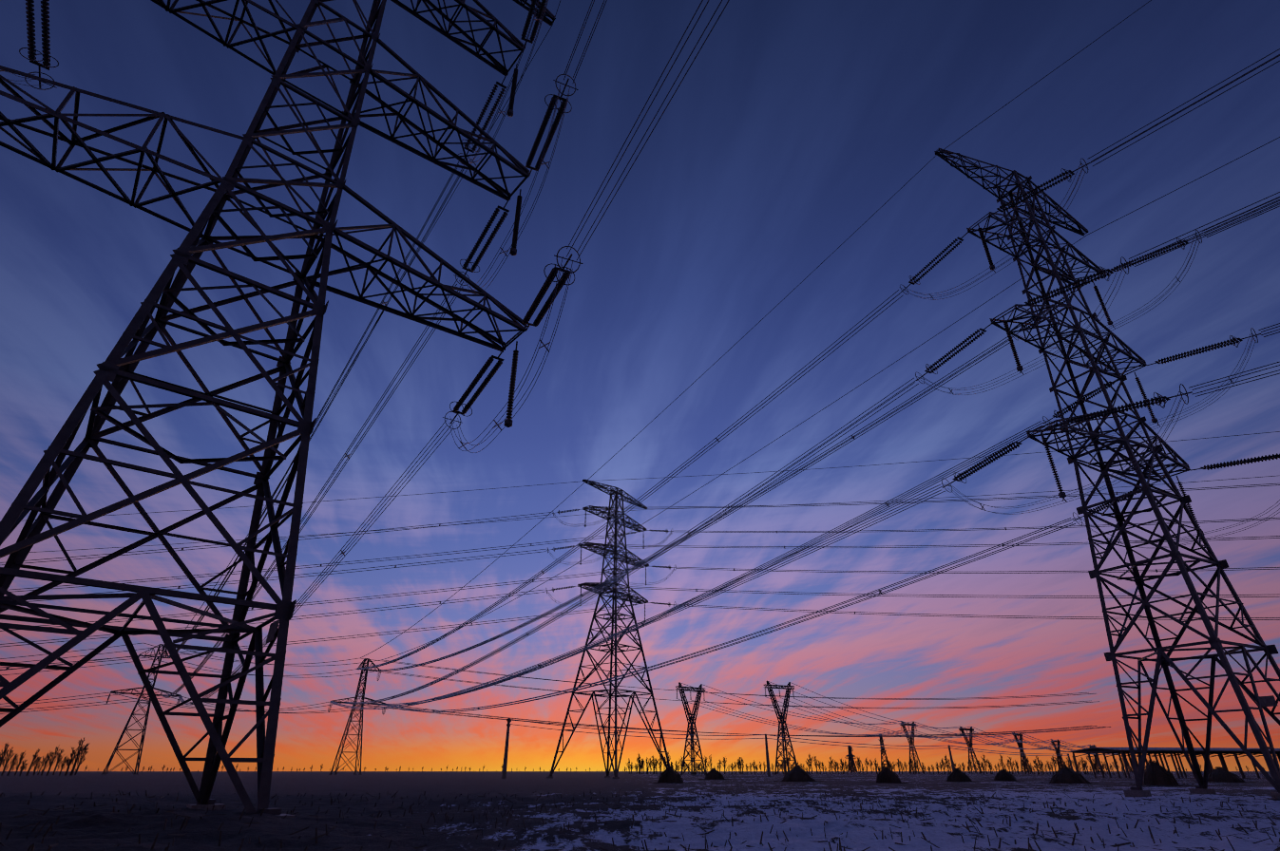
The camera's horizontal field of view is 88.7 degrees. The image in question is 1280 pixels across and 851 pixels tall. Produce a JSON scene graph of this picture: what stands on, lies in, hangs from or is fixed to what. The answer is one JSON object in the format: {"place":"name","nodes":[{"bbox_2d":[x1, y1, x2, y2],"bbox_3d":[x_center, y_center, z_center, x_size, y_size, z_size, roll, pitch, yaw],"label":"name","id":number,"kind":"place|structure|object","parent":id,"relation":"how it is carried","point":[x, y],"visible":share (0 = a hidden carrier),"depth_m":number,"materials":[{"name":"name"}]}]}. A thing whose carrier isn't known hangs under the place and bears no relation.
{"place":"outdoors","nodes":[
{"label":"outdoors","id":0,"kind":"place"},
{"bbox_2d":[0,771,1279,850],"bbox_3d":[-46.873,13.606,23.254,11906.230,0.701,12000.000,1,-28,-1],"label":"field ground","id":1,"kind":"structure","parent":0,"point":[86,830],"depth_m":22.22,"materials":[{"name":"white snow"}]},
{"bbox_2d":[0,742,9,767],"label":"bare tree","id":2,"kind":"object","parent":1,"relation":"on","point":[6,752],"visible":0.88,"depth_m":226.93,"materials":[{"name":"black plant"}]},
{"bbox_2d":[0,747,15,776],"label":"bare tree","id":3,"kind":"object","parent":1,"relation":"on","point":[7,762],"visible":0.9,"depth_m":233.48,"materials":[{"name":"black plant"}]},
{"bbox_2d":[6,753,19,776],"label":"bare tree","id":4,"kind":"object","parent":1,"relation":"on","point":[13,760],"visible":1,"depth_m":219.32,"materials":[{"name":"black plant"}]},
{"bbox_2d":[14,751,25,775],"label":"bare tree","id":5,"kind":"object","parent":1,"relation":"on","point":[21,758],"visible":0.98,"depth_m":239.18,"materials":[{"name":"black plant"}]},
{"bbox_2d":[19,760,27,776],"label":"bare tree","id":6,"kind":"object","parent":1,"relation":"on","point":[23,767],"visible":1,"depth_m":219.60,"materials":[{"name":"black plant"}]},
{"bbox_2d":[25,748,41,776],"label":"bare tree","id":7,"kind":"object","parent":1,"relation":"on","point":[32,762],"visible":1,"depth_m":225.45,"materials":[{"name":"black plant"}]},
{"bbox_2d":[32,757,42,775],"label":"bare tree","id":8,"kind":"object","parent":1,"relation":"on","point":[35,768],"visible":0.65,"depth_m":248.74,"materials":[{"name":"black plant"}]},
{"bbox_2d":[37,754,47,775],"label":"bare tree","id":9,"kind":"object","parent":1,"relation":"on","point":[44,760],"visible":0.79,"depth_m":260.22,"materials":[{"name":"black plant"}]},
{"bbox_2d":[40,751,52,775],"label":"bare tree","id":10,"kind":"object","parent":1,"relation":"on","point":[46,763],"visible":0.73,"depth_m":242.62,"materials":[{"name":"black plant"}]},
{"bbox_2d":[45,746,60,776],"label":"bare tree","id":11,"kind":"object","parent":1,"relation":"on","point":[54,757],"visible":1,"depth_m":228.01,"materials":[{"name":"black plant"}]},
{"bbox_2d":[52,749,65,775],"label":"bare tree","id":12,"kind":"object","parent":1,"relation":"on","point":[58,759],"visible":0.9,"depth_m":264.80,"materials":[{"name":"black plant"}]},
{"bbox_2d":[58,756,69,776],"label":"bare tree","id":13,"kind":"object","parent":1,"relation":"on","point":[64,763],"visible":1,"depth_m":229.95,"materials":[{"name":"black plant"}]},
{"bbox_2d":[64,750,76,776],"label":"bare tree","id":14,"kind":"object","parent":1,"relation":"on","point":[69,763],"visible":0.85,"depth_m":233.11,"materials":[{"name":"black plant"}]},
{"bbox_2d":[69,737,89,775],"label":"bare tree","id":15,"kind":"object","parent":1,"relation":"on","point":[81,749],"visible":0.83,"depth_m":238.92,"materials":[{"name":"black plant"}]},
{"bbox_2d":[74,744,88,775],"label":"bare tree","id":16,"kind":"object","parent":1,"relation":"on","point":[85,753],"visible":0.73,"depth_m":256.71,"materials":[{"name":"black plant"}]},
{"bbox_2d":[100,644,180,775],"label":"pylon","id":17,"kind":"object","parent":1,"relation":"on","point":[161,657],"visible":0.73,"depth_m":254.42,"materials":[{"name":"metal"}]},
{"bbox_2d":[0,0,583,819],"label":"pylon","id":18,"kind":"object","parent":1,"relation":"on","point":[116,369],"visible":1,"depth_m":24.20,"materials":[{"name":"metal"}]},
{"bbox_2d":[327,658,385,775],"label":"pylon","id":19,"kind":"object","parent":1,"relation":"on","point":[358,690],"visible":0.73,"depth_m":288.21,"materials":[{"name":"metal"}]},
{"bbox_2d":[501,718,511,779],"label":"utility pole","id":20,"kind":"object","parent":1,"relation":"on","point":[505,765],"visible":0.98,"depth_m":131.68,"materials":[{"name":"metal"}]},
{"bbox_2d":[546,479,676,779],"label":"pylon","id":21,"kind":"object","parent":1,"relation":"on","point":[614,591],"visible":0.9,"depth_m":159.87,"materials":[{"name":"metal"}]},
{"bbox_2d":[636,754,641,774],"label":"bare tree","id":22,"kind":"object","parent":1,"relation":"on","point":[639,757],"visible":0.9,"depth_m":369.95,"materials":[{"name":"black plant"}]},
{"bbox_2d":[0,789,1279,850],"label":"corn stubble","id":23,"kind":"object","parent":1,"relation":"on","point":[32,847],"visible":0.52,"depth_m":16.91,"materials":[{"name":"brown plant"}]},
{"bbox_2d":[650,756,655,774],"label":"bare tree","id":24,"kind":"object","parent":1,"relation":"on","point":[653,763],"visible":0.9,"depth_m":358.72,"materials":[{"name":"black plant"}]},
{"bbox_2d":[657,756,662,774],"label":"bare tree","id":25,"kind":"object","parent":1,"relation":"on","point":[659,764],"visible":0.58,"depth_m":359.80,"materials":[{"name":"black plant"}]},
{"bbox_2d":[651,766,683,783],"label":"dirt mound","id":26,"kind":"object","parent":1,"relation":"on","point":[669,775],"visible":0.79,"depth_m":82.97,"materials":[{"name":"brown soil"}]},
{"bbox_2d":[675,682,706,775],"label":"transmission tower","id":27,"kind":"structure","parent":1,"relation":"on","point":[692,719],"depth_m":258.16,"materials":[{"name":"metal"}]},
{"bbox_2d":[703,757,708,774],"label":"bare tree","id":28,"kind":"object","parent":1,"relation":"on","point":[705,764],"visible":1,"depth_m":341.35,"materials":[{"name":"black plant"}]},
{"bbox_2d":[698,767,730,780],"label":"corn stook","id":29,"kind":"object","parent":1,"relation":"on","point":[713,774],"visible":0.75,"depth_m":117.93,"materials":[{"name":"brown plant"}]},
{"bbox_2d":[721,757,726,774],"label":"bare tree","id":30,"kind":"object","parent":1,"relation":"on","point":[724,762],"visible":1,"depth_m":370.15,"materials":[{"name":"black plant"}]},
{"bbox_2d":[751,760,757,774],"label":"bare tree","id":31,"kind":"object","parent":1,"relation":"on","point":[754,764],"visible":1,"depth_m":344.99,"materials":[{"name":"black plant"}]},
{"bbox_2d":[764,735,770,777],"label":"utility pole","id":32,"kind":"object","parent":1,"relation":"on","point":[768,762],"visible":0.96,"depth_m":188.56,"materials":[{"name":"metal"}]},
{"bbox_2d":[763,681,797,775],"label":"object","id":33,"kind":"object","parent":1,"relation":"on","point":[781,718],"visible":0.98,"depth_m":263.33,"materials":[{"name":"metal"}]},
{"bbox_2d":[773,765,823,782],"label":"dirt mound","id":34,"kind":"object","parent":1,"relation":"on","point":[796,773],"visible":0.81,"depth_m":92.82,"materials":[{"name":"brown soil"}]},
{"bbox_2d":[807,754,813,774],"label":"bare tree","id":35,"kind":"object","parent":1,"relation":"on","point":[810,759],"visible":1,"depth_m":342.66,"materials":[{"name":"black plant"}]},
{"bbox_2d":[813,756,819,774],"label":"bare tree","id":36,"kind":"object","parent":1,"relation":"on","point":[815,762],"visible":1,"depth_m":337.31,"materials":[{"name":"black plant"}]},
{"bbox_2d":[844,746,858,772],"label":"pylon","id":37,"kind":"structure","parent":1,"relation":"on","point":[850,756],"depth_m":1110.77,"materials":[{"name":"metal"}]},
{"bbox_2d":[855,757,860,774],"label":"bare tree","id":38,"kind":"object","parent":1,"relation":"on","point":[858,766],"visible":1,"depth_m":337.14,"materials":[{"name":"black plant"}]},
{"bbox_2d":[878,737,891,771],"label":"pylon","id":39,"kind":"structure","parent":1,"relation":"on","point":[883,753],"depth_m":761.20,"materials":[{"name":"metal"}]},
{"bbox_2d":[868,766,907,783],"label":"dirt mound","id":40,"kind":"object","parent":1,"relation":"on","point":[886,775],"visible":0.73,"depth_m":84.05,"materials":[{"name":"brown soil"}]},
{"bbox_2d":[896,757,900,774],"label":"bare tree","id":41,"kind":"object","parent":1,"relation":"on","point":[899,763],"visible":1,"depth_m":345.40,"materials":[{"name":"black plant"}]},
{"bbox_2d":[908,758,914,774],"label":"bare tree","id":42,"kind":"object","parent":1,"relation":"on","point":[911,762],"visible":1,"depth_m":337.11,"materials":[{"name":"black plant"}]},
{"bbox_2d":[899,721,923,773],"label":"transmission tower","id":43,"kind":"structure","parent":1,"relation":"on","point":[910,742],"depth_m":471.48,"materials":[{"name":"metal"}]},
{"bbox_2d":[940,758,946,774],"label":"bare tree","id":44,"kind":"object","parent":1,"relation":"on","point":[943,763],"visible":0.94,"depth_m":338.57,"materials":[{"name":"black plant"}]},
{"bbox_2d":[944,756,950,774],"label":"bare tree","id":45,"kind":"object","parent":1,"relation":"on","point":[947,767],"visible":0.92,"depth_m":338.14,"materials":[{"name":"black plant"}]},
{"bbox_2d":[947,745,954,771],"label":"utility pole","id":46,"kind":"object","parent":1,"relation":"on","point":[951,759],"visible":0.71,"depth_m":270.64,"materials":[{"name":"metal"}]},
{"bbox_2d":[937,767,972,783],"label":"dirt mound","id":47,"kind":"object","parent":1,"relation":"on","point":[957,775],"visible":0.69,"depth_m":93.56,"materials":[{"name":"brown soil"}]},
{"bbox_2d":[967,760,973,774],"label":"bare tree","id":48,"kind":"object","parent":1,"relation":"on","point":[970,765],"visible":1,"depth_m":343.31,"materials":[{"name":"black plant"}]},
{"bbox_2d":[958,726,982,773],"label":"transmission tower","id":49,"kind":"structure","parent":1,"relation":"on","point":[969,742],"depth_m":523.48,"materials":[{"name":"metal"}]},
{"bbox_2d":[981,754,987,774],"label":"bare tree","id":50,"kind":"object","parent":1,"relation":"on","point":[984,762],"visible":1,"depth_m":336.58,"materials":[{"name":"black plant"}]},
{"bbox_2d":[998,754,1006,769],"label":"bare tree","id":51,"kind":"object","parent":1,"relation":"on","point":[1001,761],"visible":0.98,"depth_m":325.10,"materials":[{"name":"black plant"}]},
{"bbox_2d":[993,769,1023,782],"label":"corn stook","id":52,"kind":"object","parent":1,"relation":"on","point":[1003,775],"visible":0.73,"depth_m":101.49,"materials":[{"name":"brown plant"}]},
{"bbox_2d":[1006,757,1013,774],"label":"bare tree","id":53,"kind":"object","parent":1,"relation":"on","point":[1008,761],"visible":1,"depth_m":317.94,"materials":[{"name":"black plant"}]},
{"bbox_2d":[1013,732,1031,773],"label":"transmission tower","id":54,"kind":"structure","parent":1,"relation":"on","point":[1022,752],"depth_m":674.98,"materials":[{"name":"metal"}]},
{"bbox_2d":[1020,761,1027,774],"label":"bare tree","id":55,"kind":"object","parent":1,"relation":"on","point":[1024,768],"visible":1,"depth_m":305.63,"materials":[{"name":"black plant"}]},
{"bbox_2d":[1021,754,1030,774],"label":"bare tree","id":56,"kind":"object","parent":1,"relation":"on","point":[1027,761],"visible":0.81,"depth_m":337.49,"materials":[{"name":"black plant"}]},
{"bbox_2d":[1032,759,1040,775],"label":"bare tree","id":57,"kind":"object","parent":1,"relation":"on","point":[1036,766],"visible":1,"depth_m":301.51,"materials":[{"name":"black plant"}]},
{"bbox_2d":[1036,756,1042,774],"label":"bare tree","id":58,"kind":"object","parent":1,"relation":"on","point":[1040,764],"visible":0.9,"depth_m":315.05,"materials":[{"name":"black plant"}]},
{"bbox_2d":[1050,757,1056,773],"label":"bare tree","id":59,"kind":"object","parent":1,"relation":"on","point":[1053,760],"visible":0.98,"depth_m":323.37,"materials":[{"name":"black plant"}]},
{"bbox_2d":[1052,751,1062,767],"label":"bare tree","id":60,"kind":"object","parent":1,"relation":"on","point":[1058,757],"visible":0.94,"depth_m":308.68,"materials":[{"name":"black plant"}]},
{"bbox_2d":[1051,740,1064,769],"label":"transmission tower","id":61,"kind":"structure","parent":1,"relation":"on","point":[1058,749],"depth_m":778.17,"materials":[{"name":"metal"}]},
{"bbox_2d":[1066,757,1071,768],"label":"bare tree","id":62,"kind":"object","parent":1,"relation":"on","point":[1069,766],"visible":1,"depth_m":327.48,"materials":[{"name":"black plant"}]},
{"bbox_2d":[1040,765,1098,783],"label":"dirt mound","id":63,"kind":"object","parent":1,"relation":"on","point":[1065,774],"visible":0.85,"depth_m":81.75,"materials":[{"name":"brown soil"}]},
{"bbox_2d":[1078,757,1087,774],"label":"bare tree","id":64,"kind":"object","parent":1,"relation":"on","point":[1082,762],"visible":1,"depth_m":314.55,"materials":[{"name":"plant"}]},
{"bbox_2d":[899,148,1279,799],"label":"pylon","id":65,"kind":"object","parent":1,"relation":"on","point":[1162,659],"visible":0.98,"depth_m":47.19,"materials":[{"name":"metal"}]},
{"bbox_2d":[0,0,1279,756],"bbox_3d":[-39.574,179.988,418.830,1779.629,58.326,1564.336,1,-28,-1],"label":"conductors","id":66,"kind":"object","parent":65,"relation":"attached to","point":[641,624],"visible":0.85,"depth_m":125.85,"materials":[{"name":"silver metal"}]},
{"bbox_2d":[1088,745,1104,772],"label":"transmission tower","id":67,"kind":"structure","parent":1,"relation":"on","point":[1098,765],"depth_m":944.68,"materials":[{"name":"metal"}]},
{"bbox_2d":[1123,754,1131,772],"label":"pylon cup","id":68,"kind":"object","parent":1,"relation":"on","point":[1129,770],"visible":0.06,"depth_m":1108.56,"materials":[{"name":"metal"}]},
{"bbox_2d":[1128,760,1191,785],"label":"dirt mound","id":69,"kind":"object","parent":1,"relation":"on","point":[1155,773],"visible":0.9,"depth_m":69.17,"materials":[{"name":"brown soil"}]},
{"bbox_2d":[1068,747,1279,779],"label":"open shed","id":70,"kind":"structure","parent":1,"relation":"on","point":[1220,752],"depth_m":147.13,"materials":[{"name":"metal"}]},
{"bbox_2d":[1192,766,1256,783],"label":"dirt mound","id":71,"kind":"object","parent":1,"relation":"on","point":[1218,774],"visible":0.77,"depth_m":89.86,"materials":[{"name":"brown soil"}]},
{"bbox_2d":[0,0,1279,771],"label":"sky","id":72,"kind":"structure","parent":0,"point":[793,123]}
]}

